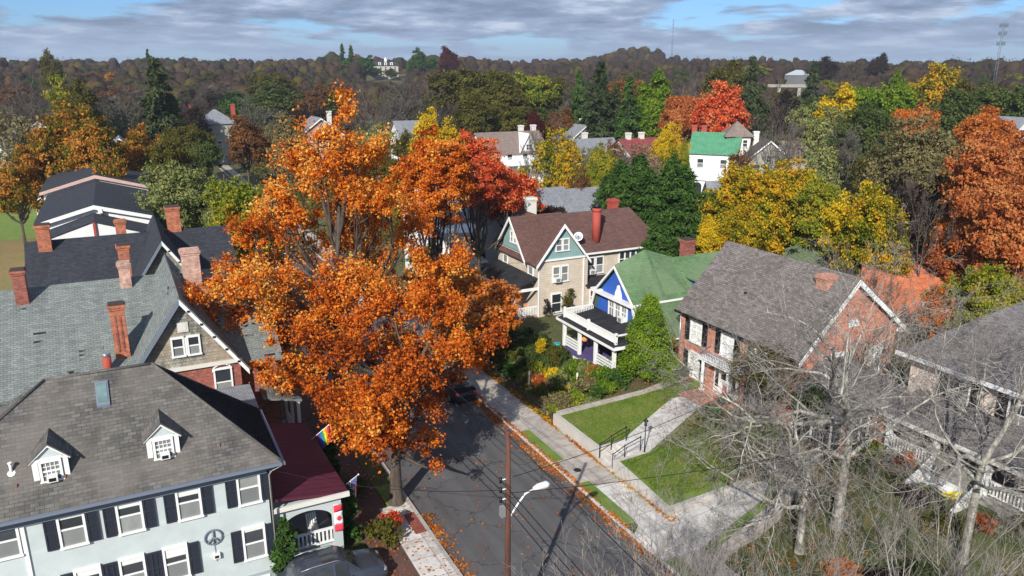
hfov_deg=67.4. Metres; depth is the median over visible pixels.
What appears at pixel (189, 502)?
window
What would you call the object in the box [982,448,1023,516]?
bare tree
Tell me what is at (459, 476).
road
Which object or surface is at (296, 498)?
side porch
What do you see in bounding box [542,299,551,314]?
climbing shrub
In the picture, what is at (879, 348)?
bare tree
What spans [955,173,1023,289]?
oak tree
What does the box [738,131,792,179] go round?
victorian house
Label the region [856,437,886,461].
garden shrub
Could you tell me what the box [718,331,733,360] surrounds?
window
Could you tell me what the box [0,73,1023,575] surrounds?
ground
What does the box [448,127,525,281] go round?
maple tree
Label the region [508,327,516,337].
garden plant
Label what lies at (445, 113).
leafless tree
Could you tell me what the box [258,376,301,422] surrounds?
front porch
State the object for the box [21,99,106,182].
maple tree
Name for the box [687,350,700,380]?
window
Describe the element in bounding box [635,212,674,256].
evergreen tree
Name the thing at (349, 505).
column shrub
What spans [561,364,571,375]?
garden plant
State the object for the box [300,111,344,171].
pinkish house
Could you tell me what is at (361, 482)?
garden shrub
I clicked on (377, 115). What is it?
leafless tree
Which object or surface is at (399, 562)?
garden bed
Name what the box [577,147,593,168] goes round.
broadleaf tree
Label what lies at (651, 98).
broadleaf tree
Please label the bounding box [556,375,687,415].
garden path
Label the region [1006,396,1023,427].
window
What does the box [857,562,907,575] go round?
bank shrub
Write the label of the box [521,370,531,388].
garden plant
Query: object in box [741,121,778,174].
leafless tree
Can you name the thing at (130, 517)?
window
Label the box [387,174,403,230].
broadleaf tree
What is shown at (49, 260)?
charcoal roofed house
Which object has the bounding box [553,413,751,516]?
retaining wall
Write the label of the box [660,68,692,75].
broadleaf tree
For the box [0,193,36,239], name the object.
lawn
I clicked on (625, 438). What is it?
overhead wire
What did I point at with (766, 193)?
maple tree
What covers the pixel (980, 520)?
garden shrub
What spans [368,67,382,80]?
broadleaf tree
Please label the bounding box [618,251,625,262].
window
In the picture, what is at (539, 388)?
garden plant
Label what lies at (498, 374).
garden plant
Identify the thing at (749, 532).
side path
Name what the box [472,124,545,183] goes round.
white porch house
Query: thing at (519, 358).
garden plant
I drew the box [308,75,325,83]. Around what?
broadleaf tree
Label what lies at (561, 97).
broadleaf tree
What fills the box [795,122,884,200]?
leafless tree
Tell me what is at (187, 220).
willow tree
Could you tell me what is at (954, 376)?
window
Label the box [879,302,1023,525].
cream house
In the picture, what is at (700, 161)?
window
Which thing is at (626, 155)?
leafless tree
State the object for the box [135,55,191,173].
spruce tree
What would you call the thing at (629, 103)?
spruce tree
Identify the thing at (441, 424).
overhead wire
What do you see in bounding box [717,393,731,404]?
garden shrub
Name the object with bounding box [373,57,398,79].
hilltop mansion
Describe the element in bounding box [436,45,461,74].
broadleaf tree
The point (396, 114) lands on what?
leafless tree
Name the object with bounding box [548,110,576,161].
leafless tree
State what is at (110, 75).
broadleaf tree
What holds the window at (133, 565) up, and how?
in the pale blue house at (148, 469)
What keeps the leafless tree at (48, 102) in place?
on the ground at (552, 325)
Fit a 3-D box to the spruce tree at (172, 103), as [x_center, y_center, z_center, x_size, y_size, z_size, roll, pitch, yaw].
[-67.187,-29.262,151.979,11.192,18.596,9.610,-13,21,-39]
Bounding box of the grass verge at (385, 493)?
[375,483,405,506]
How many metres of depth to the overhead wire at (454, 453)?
31.42 m
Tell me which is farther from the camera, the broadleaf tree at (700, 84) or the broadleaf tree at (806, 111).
the broadleaf tree at (700, 84)
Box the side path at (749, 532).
[714,449,822,561]
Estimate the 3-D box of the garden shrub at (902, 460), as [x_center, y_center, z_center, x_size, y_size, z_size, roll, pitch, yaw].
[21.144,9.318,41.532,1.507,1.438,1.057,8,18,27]
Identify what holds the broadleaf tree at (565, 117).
on the ground at (552, 325)
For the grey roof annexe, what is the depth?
101.51 m
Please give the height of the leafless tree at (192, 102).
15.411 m
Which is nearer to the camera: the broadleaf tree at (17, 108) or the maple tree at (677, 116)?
the maple tree at (677, 116)
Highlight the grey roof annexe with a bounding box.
[537,186,565,190]
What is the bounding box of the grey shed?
[702,181,720,191]
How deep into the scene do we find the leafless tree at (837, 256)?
56.40 m
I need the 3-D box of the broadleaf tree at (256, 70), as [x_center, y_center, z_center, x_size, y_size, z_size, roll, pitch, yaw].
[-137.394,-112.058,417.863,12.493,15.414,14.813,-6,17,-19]
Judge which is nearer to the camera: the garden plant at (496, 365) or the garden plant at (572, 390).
the garden plant at (572, 390)
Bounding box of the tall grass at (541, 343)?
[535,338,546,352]
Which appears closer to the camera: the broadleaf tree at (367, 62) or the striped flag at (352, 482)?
the striped flag at (352, 482)
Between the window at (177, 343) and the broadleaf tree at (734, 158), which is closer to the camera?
the window at (177, 343)
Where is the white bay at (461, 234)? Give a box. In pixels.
[425,222,488,281]
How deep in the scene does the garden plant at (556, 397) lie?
50.80 m
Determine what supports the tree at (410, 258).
on the ground at (552, 325)
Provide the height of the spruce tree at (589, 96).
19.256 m
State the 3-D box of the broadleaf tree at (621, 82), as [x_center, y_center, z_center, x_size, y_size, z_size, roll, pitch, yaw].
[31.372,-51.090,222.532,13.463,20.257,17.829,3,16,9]
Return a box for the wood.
[0,46,1023,114]
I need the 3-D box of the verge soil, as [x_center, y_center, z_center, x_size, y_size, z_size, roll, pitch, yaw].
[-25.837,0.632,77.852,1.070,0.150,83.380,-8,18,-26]
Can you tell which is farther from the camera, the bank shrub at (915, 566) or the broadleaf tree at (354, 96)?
the broadleaf tree at (354, 96)
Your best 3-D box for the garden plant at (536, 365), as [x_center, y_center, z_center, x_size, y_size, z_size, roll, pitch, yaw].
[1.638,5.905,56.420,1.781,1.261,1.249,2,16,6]
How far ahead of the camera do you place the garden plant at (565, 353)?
57.76 m
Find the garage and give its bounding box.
[776,243,861,274]
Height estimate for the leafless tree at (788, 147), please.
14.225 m
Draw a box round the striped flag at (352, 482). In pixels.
[345,474,358,497]
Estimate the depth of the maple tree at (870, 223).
66.63 m
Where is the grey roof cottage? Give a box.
[536,186,598,212]
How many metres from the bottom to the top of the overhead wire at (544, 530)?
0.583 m
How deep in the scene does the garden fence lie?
53.09 m
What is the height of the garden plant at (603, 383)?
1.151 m
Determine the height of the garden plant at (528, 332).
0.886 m
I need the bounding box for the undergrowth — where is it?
[226,117,960,251]
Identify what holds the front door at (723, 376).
in the brick colonial house at (725, 270)
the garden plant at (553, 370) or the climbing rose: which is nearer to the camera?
the garden plant at (553, 370)
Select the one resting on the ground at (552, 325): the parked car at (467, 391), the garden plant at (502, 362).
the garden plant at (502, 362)
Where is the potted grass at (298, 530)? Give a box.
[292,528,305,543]
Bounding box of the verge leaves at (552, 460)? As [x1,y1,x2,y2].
[427,349,630,528]
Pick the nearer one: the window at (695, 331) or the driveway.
the driveway
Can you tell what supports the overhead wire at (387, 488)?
attached to the utility pole at (505, 512)
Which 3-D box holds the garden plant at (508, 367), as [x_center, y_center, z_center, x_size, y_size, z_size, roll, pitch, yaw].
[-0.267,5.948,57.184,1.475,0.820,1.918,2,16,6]
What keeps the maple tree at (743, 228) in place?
on the ground at (552, 325)
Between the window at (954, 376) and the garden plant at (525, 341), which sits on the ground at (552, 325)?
the garden plant at (525, 341)
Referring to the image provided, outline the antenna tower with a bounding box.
[993,22,1008,79]
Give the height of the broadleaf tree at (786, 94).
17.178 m
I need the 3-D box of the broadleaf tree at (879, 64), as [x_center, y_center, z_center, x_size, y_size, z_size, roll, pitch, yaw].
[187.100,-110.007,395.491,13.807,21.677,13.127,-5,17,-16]
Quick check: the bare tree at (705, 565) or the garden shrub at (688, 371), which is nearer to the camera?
the bare tree at (705, 565)
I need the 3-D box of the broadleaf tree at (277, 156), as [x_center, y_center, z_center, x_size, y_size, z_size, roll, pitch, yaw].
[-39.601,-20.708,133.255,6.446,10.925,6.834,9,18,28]
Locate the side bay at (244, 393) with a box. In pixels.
[216,384,258,407]
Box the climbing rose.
[559,288,574,307]
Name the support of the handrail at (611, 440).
on the steps
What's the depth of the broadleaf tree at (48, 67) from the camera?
273.08 m
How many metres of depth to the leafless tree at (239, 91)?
297.33 m
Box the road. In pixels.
[204,174,674,575]
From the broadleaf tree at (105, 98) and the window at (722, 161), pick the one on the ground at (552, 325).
the broadleaf tree at (105, 98)
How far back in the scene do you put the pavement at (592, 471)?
47.83 m
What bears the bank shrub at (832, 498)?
on the bank
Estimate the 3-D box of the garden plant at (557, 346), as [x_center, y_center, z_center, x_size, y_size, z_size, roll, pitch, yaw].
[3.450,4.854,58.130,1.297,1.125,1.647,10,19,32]
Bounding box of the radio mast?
[671,20,673,53]
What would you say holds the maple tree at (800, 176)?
on the ground at (552, 325)
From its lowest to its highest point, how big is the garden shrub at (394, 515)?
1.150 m
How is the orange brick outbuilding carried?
on the ground at (552, 325)
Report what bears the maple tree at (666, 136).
on the ground at (552, 325)
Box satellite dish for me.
[574,232,582,240]
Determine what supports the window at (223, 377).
in the grey green roofed house at (126, 318)
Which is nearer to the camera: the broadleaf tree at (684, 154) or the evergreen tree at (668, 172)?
the evergreen tree at (668, 172)
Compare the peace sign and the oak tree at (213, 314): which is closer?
the peace sign
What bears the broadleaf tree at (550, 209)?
on the ground at (552, 325)
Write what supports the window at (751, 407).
in the brick colonial house at (725, 270)
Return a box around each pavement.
[222,164,737,575]
[379,502,457,575]
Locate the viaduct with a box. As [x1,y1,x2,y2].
[768,84,806,95]
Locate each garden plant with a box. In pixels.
[490,363,499,372]
[494,359,506,366]
[494,371,508,377]
[496,352,508,359]
[499,362,517,374]
[504,347,523,357]
[505,341,514,350]
[506,357,515,361]
[507,350,518,357]
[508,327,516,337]
[508,369,524,376]
[511,325,532,335]
[511,369,524,376]
[512,371,527,384]
[513,341,529,356]
[513,361,525,369]
[515,337,532,345]
[516,356,523,362]
[516,372,533,386]
[517,325,535,336]
[517,337,535,344]
[519,343,538,354]
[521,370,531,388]
[522,349,539,364]
[526,360,545,373]
[528,371,546,385]
[533,332,541,340]
[533,384,545,395]
[537,395,548,406]
[538,347,547,355]
[538,355,553,369]
[540,332,551,344]
[541,365,559,377]
[543,405,565,415]
[545,378,556,394]
[546,345,554,363]
[546,392,572,409]
[547,348,562,367]
[548,345,565,357]
[549,375,570,385]
[549,382,567,393]
[551,368,571,392]
[556,345,567,361]
[559,348,572,358]
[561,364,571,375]
[561,393,571,408]
[566,358,579,374]
[569,358,592,373]
[569,386,582,393]
[570,376,596,391]
[571,391,588,405]
[579,396,600,404]
[585,364,597,373]
[588,363,615,380]
[594,377,616,394]
[596,380,615,393]
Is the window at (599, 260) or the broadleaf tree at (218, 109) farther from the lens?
the broadleaf tree at (218, 109)
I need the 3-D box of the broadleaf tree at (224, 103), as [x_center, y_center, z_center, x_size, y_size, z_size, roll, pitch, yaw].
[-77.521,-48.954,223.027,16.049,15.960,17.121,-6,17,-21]
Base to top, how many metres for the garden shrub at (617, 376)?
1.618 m
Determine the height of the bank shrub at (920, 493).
0.560 m
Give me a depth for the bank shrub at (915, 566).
34.03 m
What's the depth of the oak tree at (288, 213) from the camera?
44.44 m
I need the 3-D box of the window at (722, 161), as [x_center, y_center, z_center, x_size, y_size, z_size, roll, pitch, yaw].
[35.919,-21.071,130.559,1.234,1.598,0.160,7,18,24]
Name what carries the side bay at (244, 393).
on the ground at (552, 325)
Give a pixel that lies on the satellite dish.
(579, 234)
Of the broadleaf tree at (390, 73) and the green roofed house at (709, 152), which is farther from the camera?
the broadleaf tree at (390, 73)
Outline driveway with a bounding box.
[633,480,768,560]
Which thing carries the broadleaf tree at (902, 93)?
on the ground at (552, 325)
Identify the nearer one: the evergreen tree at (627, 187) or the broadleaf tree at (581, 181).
the evergreen tree at (627, 187)
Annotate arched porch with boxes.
[695,173,723,193]
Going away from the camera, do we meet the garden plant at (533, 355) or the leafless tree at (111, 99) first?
the garden plant at (533, 355)
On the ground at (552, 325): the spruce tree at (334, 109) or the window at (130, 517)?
the spruce tree at (334, 109)
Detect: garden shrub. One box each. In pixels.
[343,476,371,496]
[358,516,404,549]
[380,509,404,530]
[583,384,605,397]
[596,366,630,390]
[672,366,689,376]
[700,402,722,419]
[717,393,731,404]
[822,556,865,575]
[849,457,881,474]
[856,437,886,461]
[892,448,917,472]
[899,431,943,458]
[975,512,999,534]
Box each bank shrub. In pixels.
[813,485,847,501]
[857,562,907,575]
[893,482,933,508]
[895,553,949,575]
[915,511,972,540]
[920,516,956,543]
[995,569,1023,575]
[1001,512,1023,532]
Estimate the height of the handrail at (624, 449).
1.630 m
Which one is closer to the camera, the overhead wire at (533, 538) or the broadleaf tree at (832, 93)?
the overhead wire at (533, 538)
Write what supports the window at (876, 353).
in the brick colonial house at (725, 270)
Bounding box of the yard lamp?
[643,418,648,451]
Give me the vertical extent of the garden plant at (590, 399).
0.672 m
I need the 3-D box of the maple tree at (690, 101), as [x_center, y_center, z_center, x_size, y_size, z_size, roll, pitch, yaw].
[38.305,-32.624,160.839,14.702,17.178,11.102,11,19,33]
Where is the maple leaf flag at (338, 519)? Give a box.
[333,503,343,531]
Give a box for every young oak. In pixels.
[396,254,485,321]
[428,324,482,378]
[453,276,526,371]
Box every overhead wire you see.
[270,469,498,491]
[283,254,498,478]
[292,270,498,488]
[339,331,498,497]
[342,291,505,433]
[391,260,529,263]
[501,481,584,575]
[501,490,574,575]
[501,500,564,575]
[508,435,649,575]
[512,407,993,492]
[513,371,768,476]
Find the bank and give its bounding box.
[729,471,1023,575]
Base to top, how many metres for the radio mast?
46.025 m
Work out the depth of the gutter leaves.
37.48 m
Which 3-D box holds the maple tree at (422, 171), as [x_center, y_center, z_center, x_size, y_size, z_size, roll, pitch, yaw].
[-6.287,-4.990,65.298,8.132,17.778,9.382,-8,18,-26]
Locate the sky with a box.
[0,0,1023,64]
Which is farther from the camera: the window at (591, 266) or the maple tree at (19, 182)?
the maple tree at (19, 182)
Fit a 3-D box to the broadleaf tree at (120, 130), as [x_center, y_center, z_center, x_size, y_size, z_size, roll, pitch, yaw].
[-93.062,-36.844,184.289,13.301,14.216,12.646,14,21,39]
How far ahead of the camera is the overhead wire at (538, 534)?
25.44 m
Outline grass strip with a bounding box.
[705,479,777,551]
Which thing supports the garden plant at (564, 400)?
on the ground at (552, 325)
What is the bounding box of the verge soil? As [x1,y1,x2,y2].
[284,332,389,486]
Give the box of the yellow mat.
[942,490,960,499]
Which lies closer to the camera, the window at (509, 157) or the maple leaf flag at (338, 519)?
the maple leaf flag at (338, 519)
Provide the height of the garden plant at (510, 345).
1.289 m
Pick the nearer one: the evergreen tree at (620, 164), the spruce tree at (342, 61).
the evergreen tree at (620, 164)
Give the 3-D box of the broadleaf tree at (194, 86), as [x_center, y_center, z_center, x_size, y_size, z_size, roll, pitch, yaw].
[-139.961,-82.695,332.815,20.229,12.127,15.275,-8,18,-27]
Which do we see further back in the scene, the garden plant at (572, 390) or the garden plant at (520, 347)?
the garden plant at (520, 347)
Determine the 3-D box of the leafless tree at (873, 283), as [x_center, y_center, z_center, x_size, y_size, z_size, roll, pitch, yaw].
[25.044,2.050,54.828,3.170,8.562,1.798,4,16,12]
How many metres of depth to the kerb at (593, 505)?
40.34 m
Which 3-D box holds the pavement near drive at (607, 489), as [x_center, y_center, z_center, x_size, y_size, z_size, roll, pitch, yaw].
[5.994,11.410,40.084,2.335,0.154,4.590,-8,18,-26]
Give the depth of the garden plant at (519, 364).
57.22 m
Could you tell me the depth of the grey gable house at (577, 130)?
171.21 m
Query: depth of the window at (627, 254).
71.50 m
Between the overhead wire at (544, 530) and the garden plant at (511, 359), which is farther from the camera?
the garden plant at (511, 359)
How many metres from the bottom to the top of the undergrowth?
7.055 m
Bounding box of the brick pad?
[404,512,425,533]
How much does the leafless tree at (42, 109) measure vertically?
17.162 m
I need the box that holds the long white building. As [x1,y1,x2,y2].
[33,165,152,239]
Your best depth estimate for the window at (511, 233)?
69.97 m
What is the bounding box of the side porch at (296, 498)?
[268,422,349,558]
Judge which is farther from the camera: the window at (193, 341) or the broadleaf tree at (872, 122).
the broadleaf tree at (872, 122)
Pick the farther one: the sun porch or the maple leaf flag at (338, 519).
the sun porch
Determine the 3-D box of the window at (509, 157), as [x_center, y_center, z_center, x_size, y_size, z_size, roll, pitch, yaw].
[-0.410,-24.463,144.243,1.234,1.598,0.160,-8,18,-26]
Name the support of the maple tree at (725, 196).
on the ground at (552, 325)
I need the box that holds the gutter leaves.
[421,513,477,575]
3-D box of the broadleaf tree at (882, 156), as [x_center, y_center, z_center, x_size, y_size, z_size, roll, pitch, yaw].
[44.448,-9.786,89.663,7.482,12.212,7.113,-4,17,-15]
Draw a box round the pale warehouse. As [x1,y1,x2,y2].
[784,70,808,83]
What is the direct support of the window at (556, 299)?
in the tan house at (555, 253)
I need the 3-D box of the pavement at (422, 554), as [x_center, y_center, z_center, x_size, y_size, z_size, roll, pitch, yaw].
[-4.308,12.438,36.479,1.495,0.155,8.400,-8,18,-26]
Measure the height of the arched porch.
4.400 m
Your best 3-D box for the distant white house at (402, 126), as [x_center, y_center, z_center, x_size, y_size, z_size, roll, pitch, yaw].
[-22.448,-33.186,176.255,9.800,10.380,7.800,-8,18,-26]
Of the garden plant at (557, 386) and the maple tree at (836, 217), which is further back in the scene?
the maple tree at (836, 217)
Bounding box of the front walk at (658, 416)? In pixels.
[616,396,699,455]
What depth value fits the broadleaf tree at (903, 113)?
129.16 m
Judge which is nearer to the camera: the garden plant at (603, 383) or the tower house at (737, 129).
the garden plant at (603, 383)
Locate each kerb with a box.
[220,168,680,575]
[291,329,671,575]
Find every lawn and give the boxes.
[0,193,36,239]
[0,237,36,290]
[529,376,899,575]
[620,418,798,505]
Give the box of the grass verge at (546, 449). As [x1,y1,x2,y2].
[520,430,697,575]
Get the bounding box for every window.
[0,528,23,561]
[56,513,89,550]
[73,563,101,575]
[115,501,146,536]
[118,552,146,575]
[162,542,191,575]
[170,336,186,358]
[175,488,203,522]
[186,334,201,355]
[213,366,233,388]
[236,474,262,507]
[241,523,268,562]
[503,252,507,263]
[507,154,512,159]
[509,230,512,242]
[527,264,533,283]
[551,292,561,313]
[552,266,560,282]
[555,238,562,251]
[561,264,568,281]
[563,238,569,250]
[588,256,595,274]
[589,288,592,303]
[595,255,603,273]
[608,299,613,315]
[614,301,620,316]
[617,305,627,322]
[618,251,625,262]
[625,250,630,258]
[630,249,636,256]
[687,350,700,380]
[688,319,702,346]
[696,158,703,167]
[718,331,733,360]
[719,159,726,168]
[742,139,747,146]
[749,384,763,412]
[831,351,844,358]
[867,344,882,370]
[945,374,972,405]
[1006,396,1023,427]
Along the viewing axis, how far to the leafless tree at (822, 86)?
290.76 m
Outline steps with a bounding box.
[596,446,628,471]
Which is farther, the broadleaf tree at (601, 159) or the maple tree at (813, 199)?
the broadleaf tree at (601, 159)
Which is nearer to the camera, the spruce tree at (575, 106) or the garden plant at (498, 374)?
the garden plant at (498, 374)
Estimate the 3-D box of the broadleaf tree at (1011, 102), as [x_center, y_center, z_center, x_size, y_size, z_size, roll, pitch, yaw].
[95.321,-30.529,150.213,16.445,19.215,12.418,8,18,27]
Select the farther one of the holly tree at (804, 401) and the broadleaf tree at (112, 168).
the broadleaf tree at (112, 168)
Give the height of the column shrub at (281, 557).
3.397 m
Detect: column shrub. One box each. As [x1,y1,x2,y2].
[269,517,299,573]
[318,426,341,476]
[341,485,363,540]
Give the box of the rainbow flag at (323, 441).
[312,424,330,449]
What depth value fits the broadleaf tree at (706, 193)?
85.23 m
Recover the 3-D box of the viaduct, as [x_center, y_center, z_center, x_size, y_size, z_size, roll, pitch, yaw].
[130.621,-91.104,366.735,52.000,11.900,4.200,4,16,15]
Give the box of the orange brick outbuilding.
[861,255,958,324]
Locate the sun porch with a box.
[791,355,909,460]
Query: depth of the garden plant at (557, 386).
52.83 m
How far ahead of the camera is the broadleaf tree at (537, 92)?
215.16 m
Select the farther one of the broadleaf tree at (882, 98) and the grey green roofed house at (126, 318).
the broadleaf tree at (882, 98)
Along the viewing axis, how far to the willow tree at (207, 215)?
79.30 m
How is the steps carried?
on the ground at (552, 325)
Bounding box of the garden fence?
[482,360,551,420]
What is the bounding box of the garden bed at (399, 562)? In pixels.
[281,345,419,575]
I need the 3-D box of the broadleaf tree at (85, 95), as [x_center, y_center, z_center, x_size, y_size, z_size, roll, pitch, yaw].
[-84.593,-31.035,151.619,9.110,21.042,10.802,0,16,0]
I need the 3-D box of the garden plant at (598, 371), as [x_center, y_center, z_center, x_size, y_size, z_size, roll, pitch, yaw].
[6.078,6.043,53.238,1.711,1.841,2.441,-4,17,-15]
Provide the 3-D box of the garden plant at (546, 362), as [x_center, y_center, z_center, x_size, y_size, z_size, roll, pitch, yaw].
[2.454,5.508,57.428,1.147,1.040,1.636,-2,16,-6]
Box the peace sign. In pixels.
[204,529,222,559]
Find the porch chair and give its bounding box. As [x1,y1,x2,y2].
[305,511,318,539]
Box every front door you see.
[718,371,730,395]
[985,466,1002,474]
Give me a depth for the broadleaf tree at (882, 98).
148.03 m
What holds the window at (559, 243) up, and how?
in the tan house at (555, 253)
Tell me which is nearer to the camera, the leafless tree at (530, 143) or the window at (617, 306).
the window at (617, 306)
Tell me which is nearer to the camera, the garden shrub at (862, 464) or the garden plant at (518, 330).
the garden shrub at (862, 464)
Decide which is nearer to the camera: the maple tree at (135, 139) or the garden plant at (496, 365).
the garden plant at (496, 365)
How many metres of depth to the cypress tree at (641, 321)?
52.15 m
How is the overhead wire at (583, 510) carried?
attached to the utility pole at (505, 512)
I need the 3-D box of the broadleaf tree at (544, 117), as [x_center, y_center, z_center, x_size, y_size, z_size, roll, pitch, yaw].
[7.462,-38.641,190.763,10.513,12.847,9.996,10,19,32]
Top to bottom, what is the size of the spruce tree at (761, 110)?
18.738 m
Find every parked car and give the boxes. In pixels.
[277,545,387,575]
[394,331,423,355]
[434,371,476,402]
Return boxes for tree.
[0,70,53,127]
[0,85,41,105]
[0,98,40,125]
[0,109,32,164]
[0,143,45,243]
[1,102,51,118]
[4,77,51,107]
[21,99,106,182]
[24,90,56,119]
[25,76,40,88]
[34,93,51,114]
[37,47,68,92]
[39,71,76,124]
[59,114,142,171]
[60,76,109,126]
[76,72,106,77]
[92,85,144,106]
[92,144,128,177]
[94,95,118,108]
[97,76,150,138]
[98,105,139,139]
[104,72,114,81]
[108,91,161,112]
[117,100,161,114]
[120,122,181,167]
[121,76,145,83]
[130,185,201,228]
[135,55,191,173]
[137,159,207,226]
[139,132,207,199]
[145,49,150,77]
[161,122,221,168]
[164,92,205,181]
[164,94,219,114]
[171,83,199,88]
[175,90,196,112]
[177,89,226,121]
[178,105,217,140]
[179,79,476,423]
[181,98,222,113]
[186,137,223,181]
[192,81,246,99]
[192,174,237,226]
[198,72,219,80]
[199,174,292,267]
[200,260,308,348]
[201,91,243,110]
[213,104,268,127]
[215,91,257,124]
[221,108,244,118]
[225,114,269,183]
[228,86,247,94]
[235,91,282,134]
[243,70,302,119]
[247,82,308,124]
[252,68,261,74]
[260,137,300,182]
[261,121,274,178]
[271,111,312,184]
[273,96,318,120]
[278,107,338,124]
[285,273,516,506]
[296,90,318,101]
[304,83,331,107]
[306,96,327,111]
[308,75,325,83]
[322,102,361,133]
[325,87,355,144]
[338,43,346,67]
[343,92,366,102]
[343,99,385,135]
[346,44,354,67]
[346,74,425,129]
[348,97,381,129]
[350,120,404,180]
[355,100,407,129]
[356,55,375,77]
[358,155,401,185]
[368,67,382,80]
[375,99,423,125]
[378,76,445,120]
[380,122,477,326]
[381,68,399,79]
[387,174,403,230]
[390,129,412,160]
[401,243,431,269]
[406,47,428,71]
[406,106,468,160]
[409,77,457,131]
[410,103,447,120]
[411,99,459,129]
[418,73,457,127]
[424,56,440,69]
[424,66,524,112]
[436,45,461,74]
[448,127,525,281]
[450,84,493,141]
[473,171,546,227]
[479,69,535,108]
[482,103,542,131]
[503,508,734,575]
[508,70,560,110]
[515,166,540,210]
[519,128,547,187]
[525,109,546,137]
[528,76,572,113]
[530,126,579,187]
[532,107,554,141]
[537,205,566,213]
[545,107,575,137]
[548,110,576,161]
[549,144,582,188]
[554,443,775,575]
[558,84,585,112]
[568,69,586,123]
[568,165,590,190]
[575,158,602,186]
[576,79,598,131]
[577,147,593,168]
[578,60,616,138]
[585,141,617,178]
[590,178,608,210]
[595,172,620,208]
[598,75,643,114]
[604,84,621,137]
[604,138,626,158]
[605,292,683,389]
[611,159,628,183]
[612,76,641,140]
[613,166,647,213]
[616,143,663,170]
[617,142,638,175]
[622,152,653,207]
[625,486,914,575]
[629,166,675,255]
[630,103,642,137]
[631,375,878,559]
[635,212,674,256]
[636,66,673,136]
[636,155,664,176]
[636,202,1023,575]
[644,159,697,256]
[648,121,691,157]
[657,99,692,146]
[657,142,680,183]
[659,91,709,143]
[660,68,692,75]
[664,164,705,256]
[667,153,690,226]
[678,70,704,142]
[678,136,689,166]
[681,82,706,97]
[688,80,754,131]
[690,191,716,235]
[695,213,722,253]
[696,161,760,226]
[699,59,759,102]
[710,200,770,250]
[720,336,814,431]
[721,148,751,186]
[721,369,773,432]
[733,161,800,254]
[738,54,760,129]
[741,65,775,75]
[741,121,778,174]
[746,82,775,142]
[746,426,825,504]
[747,83,808,142]
[748,113,783,135]
[762,221,802,249]
[765,155,825,217]
[766,91,800,104]
[768,119,803,172]
[771,88,800,140]
[772,98,809,108]
[774,100,822,141]
[787,377,833,447]
[789,176,847,262]
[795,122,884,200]
[796,94,833,123]
[798,82,826,98]
[798,103,853,170]
[799,60,822,100]
[802,138,843,193]
[803,56,840,81]
[810,275,1023,575]
[811,81,861,140]
[813,179,886,255]
[817,98,904,196]
[818,432,1023,575]
[819,257,829,268]
[821,181,918,277]
[822,80,838,91]
[822,88,838,98]
[833,243,857,274]
[835,309,934,385]
[839,81,921,117]
[847,134,898,193]
[853,112,961,219]
[859,150,888,199]
[863,263,889,298]
[864,52,890,75]
[875,169,971,279]
[878,68,911,118]
[879,170,929,261]
[879,254,916,365]
[885,104,942,149]
[906,62,966,110]
[911,100,927,115]
[911,282,960,338]
[916,189,989,283]
[917,87,982,149]
[918,137,968,238]
[919,265,984,330]
[934,126,1023,225]
[938,130,1023,220]
[944,261,1023,326]
[948,77,1000,130]
[951,104,1023,148]
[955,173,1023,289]
[967,82,1023,116]
[974,74,995,88]
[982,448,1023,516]
[1005,73,1023,79]
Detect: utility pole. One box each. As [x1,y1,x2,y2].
[282,245,294,337]
[499,430,550,575]
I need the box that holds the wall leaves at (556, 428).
[478,364,676,521]
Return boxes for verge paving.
[326,259,587,483]
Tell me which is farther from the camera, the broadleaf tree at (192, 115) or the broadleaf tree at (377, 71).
the broadleaf tree at (377, 71)
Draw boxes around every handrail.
[599,426,626,457]
[612,436,640,467]
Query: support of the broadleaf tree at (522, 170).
on the ground at (552, 325)
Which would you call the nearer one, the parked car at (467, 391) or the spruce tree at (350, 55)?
the parked car at (467, 391)
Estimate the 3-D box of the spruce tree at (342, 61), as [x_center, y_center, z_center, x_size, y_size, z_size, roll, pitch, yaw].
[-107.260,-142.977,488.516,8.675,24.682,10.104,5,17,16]
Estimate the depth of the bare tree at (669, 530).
24.89 m
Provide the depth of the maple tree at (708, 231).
75.95 m
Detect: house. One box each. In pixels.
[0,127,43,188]
[0,242,282,423]
[0,362,285,575]
[24,204,236,287]
[30,119,49,127]
[110,135,124,147]
[189,104,238,164]
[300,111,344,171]
[389,120,420,158]
[399,186,510,272]
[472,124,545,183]
[476,196,659,319]
[551,118,592,152]
[556,237,718,375]
[569,132,615,177]
[610,132,658,157]
[674,240,905,430]
[688,125,741,173]
[722,121,754,155]
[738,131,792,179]
[776,141,822,179]
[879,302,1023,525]
[995,116,1023,130]
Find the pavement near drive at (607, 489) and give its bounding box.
[597,480,664,524]
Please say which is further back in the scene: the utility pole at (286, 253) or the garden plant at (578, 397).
the utility pole at (286, 253)
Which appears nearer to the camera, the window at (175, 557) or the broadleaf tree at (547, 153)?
the window at (175, 557)
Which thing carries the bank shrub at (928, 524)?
on the bank
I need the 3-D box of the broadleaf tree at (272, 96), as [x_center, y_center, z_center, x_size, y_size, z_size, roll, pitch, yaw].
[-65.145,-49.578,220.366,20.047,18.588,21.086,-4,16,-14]

